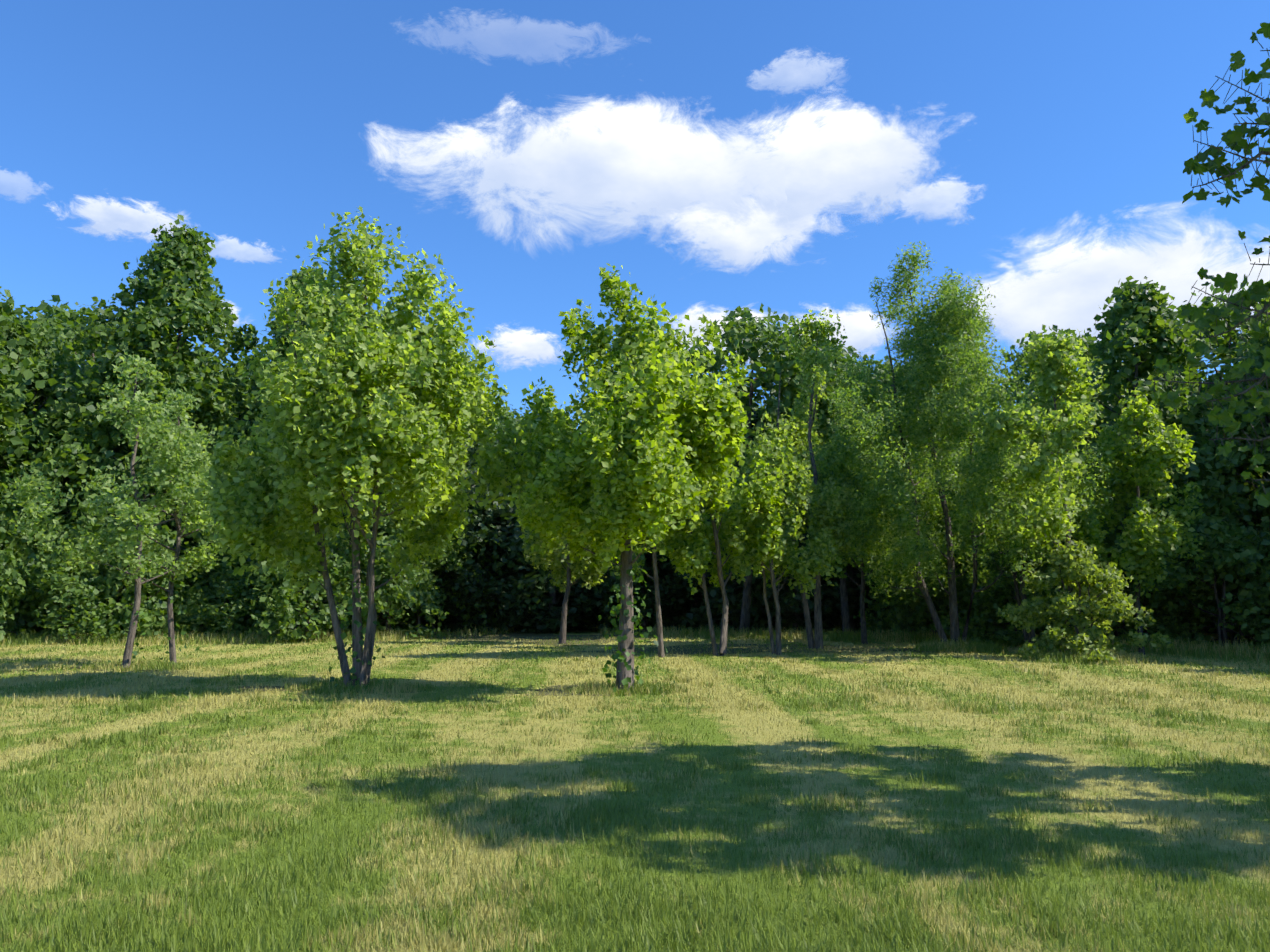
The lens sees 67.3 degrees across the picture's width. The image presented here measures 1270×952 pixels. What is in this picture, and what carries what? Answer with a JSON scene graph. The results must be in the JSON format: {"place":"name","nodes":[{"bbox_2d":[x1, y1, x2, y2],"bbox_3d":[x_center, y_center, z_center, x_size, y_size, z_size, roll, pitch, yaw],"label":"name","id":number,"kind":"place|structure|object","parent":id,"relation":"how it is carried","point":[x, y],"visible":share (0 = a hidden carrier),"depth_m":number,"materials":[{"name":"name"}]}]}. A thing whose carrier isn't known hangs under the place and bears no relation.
{"place":"outdoors","nodes":[
{"label":"outdoors","id":0,"kind":"place"},
{"bbox_2d":[51,197,185,241],"bbox_3d":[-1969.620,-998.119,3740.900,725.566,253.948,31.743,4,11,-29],"label":"cloud","id":1,"kind":"structure","parent":0,"point":[111,218],"depth_m":3710.68,"materials":[{"name":"white"}]},
{"bbox_2d":[207,236,275,261],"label":"cloud","id":2,"kind":"structure","parent":0,"point":[232,248],"depth_m":3972.62,"materials":[{"name":"white"}]},
{"bbox_2d":[473,325,562,367],"bbox_3d":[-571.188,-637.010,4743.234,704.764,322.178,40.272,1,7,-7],"label":"cloud","id":3,"kind":"structure","parent":0,"point":[529,347],"depth_m":4729.12,"materials":[{"name":"white"}]},
{"bbox_2d":[410,629,651,645],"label":"grass","id":4,"kind":"structure","parent":0,"point":[521,635],"depth_m":36.50,"materials":[{"name":"green plant"}]},
{"bbox_2d":[0,624,1269,951],"bbox_3d":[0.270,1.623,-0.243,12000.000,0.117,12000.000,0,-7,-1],"label":"ground","id":5,"kind":"structure","parent":0,"point":[758,740],"depth_m":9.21,"materials":[{"name":"green plant"}]},
{"bbox_2d":[4,352,228,667],"bbox_3d":[-11.570,0.757,21.383,4.490,7.215,4.640,0,-7,-1],"label":"tree","id":6,"kind":"object","parent":5,"relation":"on","point":[195,559],"visible":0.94,"depth_m":21.04,"materials":[{"name":"green plant"}]},
{"bbox_2d":[81,657,203,670],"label":"grass tuft","id":7,"kind":"object","parent":5,"relation":"on","point":[155,665],"visible":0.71,"depth_m":20.99,"materials":[{"name":"green plant"}]},
{"bbox_2d":[85,387,224,663],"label":"tree","id":8,"kind":"object","parent":5,"relation":"on","point":[183,400],"visible":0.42,"depth_m":22.13,"materials":[{"name":"green plant"}]},
{"bbox_2d":[234,686,413,692],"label":"ground litter","id":9,"kind":"object","parent":5,"relation":"on","point":[277,687],"depth_m":16.51,"materials":[{"name":"green plant"}]},
{"bbox_2d":[284,676,434,693],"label":"grass tuft","id":10,"kind":"object","parent":9,"relation":"on","point":[376,686],"visible":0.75,"depth_m":16.42,"materials":[{"name":"green plant"}]},
{"bbox_2d":[188,206,545,688],"bbox_3d":[-4.587,-0.445,17.343,5.986,8.591,5.871,0,-7,-1],"label":"sycamore tree","id":11,"kind":"object","parent":5,"relation":"on","point":[394,364],"visible":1,"depth_m":16.17,"materials":[{"name":"green plant"}]},
{"bbox_2d":[468,419,653,632],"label":"tree","id":12,"kind":"object","parent":5,"relation":"on","point":[544,620],"visible":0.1,"depth_m":40.05,"materials":[{"name":"green plant"}]},
{"bbox_2d":[521,495,609,643],"bbox_3d":[-2.124,2.436,32.881,3.817,6.719,2.704,-5,-9,37],"label":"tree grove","id":13,"kind":"object","parent":5,"relation":"on","point":[566,574],"visible":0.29,"depth_m":32.71,"materials":[{"name":"green plant"}]},
{"bbox_2d":[525,685,668,695],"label":"ground litter","id":14,"kind":"object","parent":5,"relation":"on","point":[551,688],"depth_m":16.30,"materials":[{"name":"green plant"}]},
{"bbox_2d":[561,678,687,695],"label":"grass tuft","id":15,"kind":"object","parent":14,"relation":"on","point":[603,688],"visible":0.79,"depth_m":16.23,"materials":[{"name":"green plant"}]},
{"bbox_2d":[504,263,749,691],"bbox_3d":[-0.094,-0.064,16.476,4.350,7.658,4.752,0,-7,-1],"label":"sycamore tree","id":16,"kind":"object","parent":5,"relation":"on","point":[614,469],"visible":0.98,"depth_m":16.10,"materials":[{"name":"green plant"}]},
{"bbox_2d":[0,622,1269,662],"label":"forest edge grass","id":17,"kind":"structure","parent":5,"relation":"on","point":[1242,651],"depth_m":33.43,"materials":[{"name":"green plant"}]},
{"bbox_2d":[614,464,719,657],"bbox_3d":[0.568,1.389,25.807,2.853,7.031,3.705,2,-8,-19],"label":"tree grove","id":18,"kind":"object","parent":5,"relation":"on","point":[658,614],"visible":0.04,"depth_m":25.24,"materials":[{"name":"green plant"}]},
{"bbox_2d":[616,557,724,629],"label":"tree","id":19,"kind":"object","parent":5,"relation":"on","point":[680,612],"depth_m":43.76,"materials":[{"name":"green plant"}]},
{"bbox_2d":[634,501,768,631],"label":"tree","id":20,"kind":"object","parent":5,"relation":"on","point":[680,620],"visible":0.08,"depth_m":41.64,"materials":[{"name":"green plant"}]},
{"bbox_2d":[656,379,789,655],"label":"tree","id":21,"kind":"object","parent":5,"relation":"on","point":[699,545],"visible":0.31,"depth_m":25.45,"materials":[{"name":"green plant"}]},
{"bbox_2d":[714,411,842,654],"bbox_3d":[3.965,1.596,26.649,3.504,6.846,3.096,0,-7,-1],"label":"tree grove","id":22,"kind":"object","parent":5,"relation":"on","point":[785,554],"visible":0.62,"depth_m":26.16,"materials":[{"name":"green plant"}]},
{"bbox_2d":[803,443,925,643],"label":"tree","id":23,"kind":"object","parent":5,"relation":"on","point":[862,612],"visible":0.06,"depth_m":32.13,"materials":[{"name":"green plant"}]},
{"bbox_2d":[825,647,943,651],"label":"ground litter","id":24,"kind":"object","parent":5,"relation":"on","point":[886,648],"depth_m":27.99,"materials":[{"name":"brown plant"}]},
{"bbox_2d":[796,241,1120,644],"bbox_3d":[9.205,-0.987,28.741,8.797,12.458,7.879,0,-7,-1],"label":"deciduous tree","id":25,"kind":"object","parent":5,"relation":"on","point":[953,322],"visible":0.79,"depth_m":27.21,"materials":[{"name":"green plant"}]},
{"bbox_2d":[914,635,1007,652],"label":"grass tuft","id":26,"kind":"object","parent":5,"relation":"on","point":[960,646],"depth_m":27.12,"materials":[{"name":"green plant"}]},
{"bbox_2d":[948,376,1078,647],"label":"tree","id":27,"kind":"object","parent":5,"relation":"on","point":[1030,404],"visible":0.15,"depth_m":30.78,"materials":[{"name":"green plant"}]},
{"bbox_2d":[954,330,1108,651],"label":"slim tree","id":28,"kind":"object","parent":5,"relation":"on","point":[1057,374],"visible":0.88,"depth_m":24.87,"materials":[{"name":"green plant"}]},
{"bbox_2d":[996,539,1172,660],"bbox_3d":[11.342,3.160,24.457,3.894,3.191,3.290,5,-8,-33],"label":"bush","id":29,"kind":"object","parent":5,"relation":"on","point":[1072,562],"visible":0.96,"depth_m":24.08,"materials":[{"name":"green plant"}]},
{"bbox_2d":[1030,648,1164,663],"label":"grass tuft","id":30,"kind":"object","parent":5,"relation":"on","point":[1065,657],"visible":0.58,"depth_m":23.01,"materials":[{"name":"green plant"}]},
{"bbox_2d":[1073,387,1206,654],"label":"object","id":31,"kind":"object","parent":5,"relation":"on","point":[1148,539],"visible":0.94,"depth_m":26.67,"materials":[{"name":"green plant"}]},
{"bbox_2d":[1152,22,1269,507],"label":"sycamore tree","id":32,"kind":"object","parent":5,"relation":"on","point":[1234,140],"visible":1,"depth_m":7.63,"materials":[{"name":"green plant"}]},
{"bbox_2d":[0,634,1269,712],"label":"grass","id":33,"kind":"structure","parent":0,"point":[972,658],"depth_m":18.89,"materials":[{"name":"green plant"}]},
{"bbox_2d":[0,0,1269,427],"label":"sky","id":34,"kind":"structure","parent":0,"point":[252,122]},
{"bbox_2d":[369,88,948,248],"bbox_3d":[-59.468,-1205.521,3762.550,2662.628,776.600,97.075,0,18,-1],"label":"cloud","id":35,"kind":"structure","parent":0,"point":[606,165],"depth_m":3723.48,"materials":[{"name":"white"}]},
{"bbox_2d":[669,305,774,365],"bbox_3d":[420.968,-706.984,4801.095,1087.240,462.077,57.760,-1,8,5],"label":"cloud","id":36,"kind":"structure","parent":0,"point":[696,312],"depth_m":4782.35,"materials":[{"name":"white"}]},
{"bbox_2d":[573,644,884,653],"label":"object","id":37,"kind":"structure","parent":0,"point":[685,650],"depth_m":28.08,"materials":[{"name":"green plant"}]},
{"bbox_2d":[738,308,910,648],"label":"poplar tree","id":38,"kind":"object","parent":37,"relation":"on","point":[827,510],"visible":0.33,"depth_m":29.02,"materials":[{"name":"green plant"}]},
{"bbox_2d":[610,199,887,271],"bbox_3d":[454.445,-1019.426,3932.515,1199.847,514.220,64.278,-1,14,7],"label":"cloud","id":39,"kind":"structure","parent":0,"point":[758,240],"depth_m":3922.03,"materials":[{"name":"white"}]},
{"bbox_2d":[647,94,937,233],"bbox_3d":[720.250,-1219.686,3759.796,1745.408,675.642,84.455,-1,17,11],"label":"cloud","id":40,"kind":"structure","parent":0,"point":[833,154],"depth_m":3715.24,"materials":[{"name":"white"}]},
{"bbox_2d":[754,58,840,90],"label":"cloud","id":41,"kind":"structure","parent":0,"point":[791,74],"depth_m":3835.93,"materials":[{"name":"white"}]},
{"bbox_2d":[383,626,1255,647],"bbox_3d":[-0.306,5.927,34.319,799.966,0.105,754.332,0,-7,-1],"label":"forest floor","id":42,"kind":"structure","parent":0,"point":[993,633],"depth_m":42.31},
{"bbox_2d":[0,489,70,640],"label":"forest edge shrub","id":43,"kind":"object","parent":42,"relation":"on","point":[10,554],"visible":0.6,"depth_m":32.18,"materials":[{"name":"green plant"}]},
{"bbox_2d":[0,286,76,538],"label":"forest tree","id":44,"kind":"object","parent":42,"relation":"on","point":[12,422],"visible":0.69,"depth_m":33.55,"materials":[{"name":"green plant"}]},
{"bbox_2d":[0,314,89,448],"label":"forest tree","id":45,"kind":"object","parent":42,"relation":"on","point":[16,328],"visible":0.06,"depth_m":39.95,"materials":[{"name":"green plant"}]},
{"bbox_2d":[0,327,112,632],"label":"forest tree","id":46,"kind":"object","parent":42,"relation":"on","point":[35,344],"visible":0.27,"depth_m":36.21,"materials":[{"name":"green plant"}]},
{"bbox_2d":[0,498,122,637],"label":"forest edge shrub","id":47,"kind":"object","parent":42,"relation":"on","point":[31,624],"visible":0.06,"depth_m":33.52,"materials":[{"name":"green plant"}]},
{"bbox_2d":[0,547,128,642],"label":"forest edge shrub","id":48,"kind":"object","parent":42,"relation":"on","point":[56,576],"visible":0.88,"depth_m":32.02,"materials":[{"name":"green plant"}]},
{"bbox_2d":[24,356,140,501],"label":"forest tree","id":49,"kind":"object","parent":42,"relation":"on","point":[79,367],"visible":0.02,"depth_m":39.61,"materials":[{"name":"green plant"}]},
{"bbox_2d":[0,504,203,638],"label":"forest edge shrub","id":50,"kind":"object","parent":42,"relation":"on","point":[159,620],"visible":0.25,"depth_m":33.67,"materials":[{"name":"green plant"}]},
{"bbox_2d":[19,295,192,382],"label":"forest tree","id":51,"kind":"object","parent":42,"relation":"on","point":[70,317],"visible":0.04,"depth_m":43.19,"materials":[{"name":"green plant"}]},
{"bbox_2d":[0,394,218,600],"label":"tree","id":52,"kind":"object","parent":42,"relation":"on","point":[116,450],"visible":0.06,"depth_m":36.63,"materials":[{"name":"green plant"}]},
{"bbox_2d":[2,305,253,607],"bbox_3d":[-18.821,-0.101,36.660,9.956,12.762,9.558,7,-10,-43],"label":"forest tree","id":53,"kind":"object","parent":42,"relation":"on","point":[151,340],"visible":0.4,"depth_m":35.11,"materials":[{"name":"green plant"}]},
{"bbox_2d":[53,519,205,640],"bbox_3d":[-18.395,3.689,34.455,4.904,4.731,4.593,-3,-8,21],"label":"forest edge shrub","id":54,"kind":"object","parent":42,"relation":"on","point":[110,586],"visible":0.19,"depth_m":33.38,"materials":[{"name":"green plant"}]},
{"bbox_2d":[38,214,267,511],"bbox_3d":[-18.800,-2.107,37.814,7.986,17.057,7.537,0,-7,-1],"label":"tall forest tree","id":55,"kind":"object","parent":42,"relation":"on","point":[176,272],"visible":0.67,"depth_m":37.19,"materials":[{"name":"green plant"}]},
{"bbox_2d":[160,462,253,634],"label":"tree","id":56,"kind":"object","parent":42,"relation":"on","point":[170,527],"visible":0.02,"depth_m":37.37,"materials":[{"name":"green plant"}]},
{"bbox_2d":[174,566,280,639],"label":"forest edge shrub","id":57,"kind":"object","parent":42,"relation":"on","point":[212,611],"visible":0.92,"depth_m":34.79,"materials":[{"name":"green plant"}]},
{"bbox_2d":[164,544,301,636],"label":"forest edge shrub","id":58,"kind":"object","parent":42,"relation":"on","point":[222,565],"visible":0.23,"depth_m":35.86,"materials":[{"name":"green plant"}]},
{"bbox_2d":[172,411,349,625],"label":"tree","id":59,"kind":"object","parent":42,"relation":"on","point":[248,559],"depth_m":38.52,"materials":[{"name":"green plant"}]},
{"bbox_2d":[208,267,346,630],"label":"tall forest tree","id":60,"kind":"object","parent":42,"relation":"on","point":[251,401],"visible":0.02,"depth_m":38.17,"materials":[{"name":"green plant"}]},
{"bbox_2d":[238,572,327,633],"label":"forest edge shrub","id":61,"kind":"object","parent":42,"relation":"on","point":[277,588],"visible":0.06,"depth_m":36.25,"materials":[{"name":"green plant"}]},
{"bbox_2d":[244,520,379,640],"bbox_3d":[-11.901,3.732,35.065,4.855,4.786,5.578,4,-8,-27],"label":"forest edge shrub","id":62,"kind":"object","parent":42,"relation":"on","point":[285,598],"visible":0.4,"depth_m":33.79,"materials":[{"name":"green plant"}]},
{"bbox_2d":[215,317,415,516],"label":"forest tree","id":63,"kind":"object","parent":42,"relation":"on","point":[242,399],"depth_m":39.66,"materials":[{"name":"green plant"}]},
{"bbox_2d":[311,532,429,633],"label":"forest edge shrub","id":64,"kind":"object","parent":42,"relation":"on","point":[396,625],"visible":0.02,"depth_m":39.42,"materials":[{"name":"green plant"}]},
{"bbox_2d":[280,394,463,631],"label":"forest tree","id":65,"kind":"object","parent":42,"relation":"on","point":[382,539],"visible":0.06,"depth_m":35.97,"materials":[{"name":"green plant"}]},
{"bbox_2d":[321,538,448,636],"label":"forest edge shrub","id":66,"kind":"object","parent":42,"relation":"on","point":[407,598],"visible":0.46,"depth_m":35.95,"materials":[{"name":"green plant"}]},
{"bbox_2d":[377,463,481,634],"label":"forest tree","id":67,"kind":"object","parent":42,"relation":"on","point":[420,613],"visible":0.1,"depth_m":39.18,"materials":[{"name":"green plant"}]},
{"bbox_2d":[377,524,508,633],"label":"forest edge shrub","id":68,"kind":"object","parent":42,"relation":"on","point":[468,609],"visible":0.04,"depth_m":40.74,"materials":[{"name":"green plant"}]},
{"bbox_2d":[383,429,534,631],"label":"tree","id":69,"kind":"object","parent":42,"relation":"on","point":[452,624],"visible":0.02,"depth_m":41.90,"materials":[{"name":"green plant"}]},
{"bbox_2d":[427,438,550,632],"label":"tree","id":70,"kind":"object","parent":42,"relation":"on","point":[478,516],"visible":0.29,"depth_m":40.36,"materials":[{"name":"green plant"}]},
{"bbox_2d":[484,408,526,452],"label":"forest tree","id":71,"kind":"object","parent":42,"relation":"on","point":[503,426],"visible":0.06,"depth_m":49.67,"materials":[{"name":"green plant"}]},
{"bbox_2d":[553,531,701,631],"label":"tree","id":72,"kind":"object","parent":42,"relation":"on","point":[648,600],"visible":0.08,"depth_m":41.14,"materials":[{"name":"green plant"}]},
{"bbox_2d":[581,541,696,629],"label":"bush","id":73,"kind":"object","parent":42,"relation":"on","point":[660,578],"visible":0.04,"depth_m":42.61,"materials":[{"name":"green plant"}]},
{"bbox_2d":[631,303,839,632],"bbox_3d":[4.462,-0.119,38.607,8.954,13.363,10.051,-2,-7,12],"label":"forest tree","id":74,"kind":"object","parent":42,"relation":"on","point":[751,333],"visible":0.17,"depth_m":36.37,"materials":[{"name":"green plant"}]},
{"bbox_2d":[648,404,823,631],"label":"tree","id":75,"kind":"object","parent":42,"relation":"on","point":[733,616],"visible":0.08,"depth_m":39.67,"materials":[{"name":"green plant"}]},
{"bbox_2d":[722,503,882,631],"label":"tree","id":76,"kind":"object","parent":42,"relation":"on","point":[797,619],"visible":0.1,"depth_m":39.77,"materials":[{"name":"green plant"}]},
{"bbox_2d":[740,336,902,633],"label":"forest tree","id":77,"kind":"object","parent":42,"relation":"on","point":[845,615],"visible":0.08,"depth_m":37.90,"materials":[{"name":"green plant"}]},
{"bbox_2d":[781,540,898,631],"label":"bush","id":78,"kind":"object","parent":42,"relation":"on","point":[855,607],"visible":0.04,"depth_m":41.61,"materials":[{"name":"green plant"}]},
{"bbox_2d":[776,347,960,632],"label":"forest tree","id":79,"kind":"object","parent":42,"relation":"on","point":[853,623],"depth_m":40.26,"materials":[{"name":"green plant"}]},
{"bbox_2d":[853,558,945,636],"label":"forest edge shrub","id":80,"kind":"object","parent":42,"relation":"on","point":[881,621],"visible":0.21,"depth_m":36.88,"materials":[{"name":"green plant"}]},
{"bbox_2d":[850,361,1011,635],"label":"forest tree","id":81,"kind":"object","parent":42,"relation":"on","point":[939,602],"visible":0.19,"depth_m":34.62,"materials":[{"name":"green plant"}]},
{"bbox_2d":[858,367,1035,522],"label":"forest tree","id":82,"kind":"object","parent":42,"relation":"on","point":[1012,391],"visible":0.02,"depth_m":38.74,"materials":[{"name":"green plant"}]},
{"bbox_2d":[925,545,1042,631],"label":"forest edge shrub","id":83,"kind":"object","parent":42,"relation":"on","point":[961,586],"visible":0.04,"depth_m":34.13,"materials":[{"name":"green plant"}]},
{"bbox_2d":[898,499,1070,637],"bbox_3d":[13.515,3.260,36.029,7.191,6.008,7.244,7,-10,-42],"label":"forest edge shrub","id":84,"kind":"object","parent":42,"relation":"on","point":[931,625],"visible":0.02,"depth_m":34.80,"materials":[{"name":"green plant"}]},
{"bbox_2d":[933,542,1093,645],"bbox_3d":[12.768,3.945,32.824,5.342,3.769,5.302,-1,-7,6],"label":"forest edge shrub","id":85,"kind":"object","parent":42,"relation":"on","point":[1003,634],"visible":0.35,"depth_m":31.78,"materials":[{"name":"green plant"}]},
{"bbox_2d":[991,520,1106,639],"bbox_3d":[15.138,3.515,34.724,5.324,5.145,6.118,-1,-7,9],"label":"forest edge shrub","id":86,"kind":"object","parent":42,"relation":"on","point":[1012,602],"visible":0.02,"depth_m":33.30,"materials":[{"name":"green plant"}]},
{"bbox_2d":[983,324,1124,450],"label":"forest tree","id":87,"kind":"object","parent":42,"relation":"on","point":[1088,339],"visible":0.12,"depth_m":42.16,"materials":[{"name":"green plant"}]},
{"bbox_2d":[1039,515,1210,641],"bbox_3d":[16.414,3.539,33.154,5.469,4.705,5.839,4,-8,-31],"label":"forest edge shrub","id":88,"kind":"object","parent":42,"relation":"on","point":[1130,626],"visible":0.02,"depth_m":32.01,"materials":[{"name":"green plant"}]},
{"bbox_2d":[1010,275,1251,633],"bbox_3d":[16.367,-0.437,31.728,6.458,12.343,7.339,4,-8,-28],"label":"forest tree","id":89,"kind":"object","parent":42,"relation":"on","point":[1142,327],"visible":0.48,"depth_m":30.92,"materials":[{"name":"green plant"}]},
{"bbox_2d":[1060,538,1217,647],"bbox_3d":[16.440,3.754,31.259,5.188,3.770,4.859,1,-7,-7],"label":"forest edge shrub","id":90,"kind":"object","parent":42,"relation":"on","point":[1192,634],"visible":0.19,"depth_m":29.84,"materials":[{"name":"green plant"}]},
{"bbox_2d":[1066,393,1215,630],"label":"forest tree","id":91,"kind":"object","parent":42,"relation":"on","point":[1113,403],"depth_m":35.64,"materials":[{"name":"green plant"}]},
{"bbox_2d":[1093,280,1269,639],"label":"forest tree","id":92,"kind":"object","parent":42,"relation":"on","point":[1223,342],"visible":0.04,"depth_m":36.62,"materials":[{"name":"green plant"}]},
{"bbox_2d":[1129,513,1269,650],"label":"forest edge shrub","id":93,"kind":"object","parent":42,"relation":"on","point":[1220,545],"visible":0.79,"depth_m":27.54,"materials":[{"name":"green plant"}]},
{"bbox_2d":[1149,568,1269,646],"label":"forest edge shrub","id":94,"kind":"object","parent":42,"relation":"on","point":[1204,604],"visible":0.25,"depth_m":29.48,"materials":[{"name":"green plant"}]},
{"bbox_2d":[1171,315,1269,587],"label":"forest tree","id":95,"kind":"object","parent":42,"relation":"on","point":[1229,468],"visible":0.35,"depth_m":29.37,"materials":[{"name":"green plant"}]},
{"bbox_2d":[1207,337,1269,525],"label":"forest tree","id":96,"kind":"object","parent":42,"relation":"on","point":[1262,513],"visible":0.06,"depth_m":32.31,"materials":[{"name":"green plant"}]},
{"bbox_2d":[1243,591,1269,649],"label":"forest edge shrub","id":97,"kind":"object","parent":42,"relation":"on","point":[1251,631],"visible":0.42,"depth_m":26.77,"materials":[{"name":"green plant"}]},
{"bbox_2d":[782,306,893,356],"bbox_3d":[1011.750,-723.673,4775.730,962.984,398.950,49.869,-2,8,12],"label":"cloud","id":98,"kind":"structure","parent":0,"point":[863,333],"depth_m":4737.25,"materials":[{"name":"white"}]},
{"bbox_2d":[901,178,981,223],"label":"cloud","id":99,"kind":"structure","parent":0,"point":[956,194],"depth_m":3921.36,"materials":[{"name":"white"}]},
{"bbox_2d":[931,263,1021,324],"bbox_3d":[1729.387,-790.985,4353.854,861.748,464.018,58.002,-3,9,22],"label":"cloud","id":100,"kind":"structure","parent":0,"point":[995,282],"depth_m":4362.15,"materials":[{"name":"white"}]},
{"bbox_2d":[957,239,1115,348],"bbox_3d":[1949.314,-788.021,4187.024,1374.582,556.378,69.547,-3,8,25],"label":"cloud","id":101,"kind":"structure","parent":0,"point":[1027,278],"depth_m":4272.76,"materials":[{"name":"white"}]},
{"bbox_2d":[982,205,1269,354],"bbox_3d":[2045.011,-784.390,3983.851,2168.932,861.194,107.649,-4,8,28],"label":"cloud","id":102,"kind":"structure","parent":0,"point":[1073,290],"depth_m":3974.92,"materials":[{"name":"white"}]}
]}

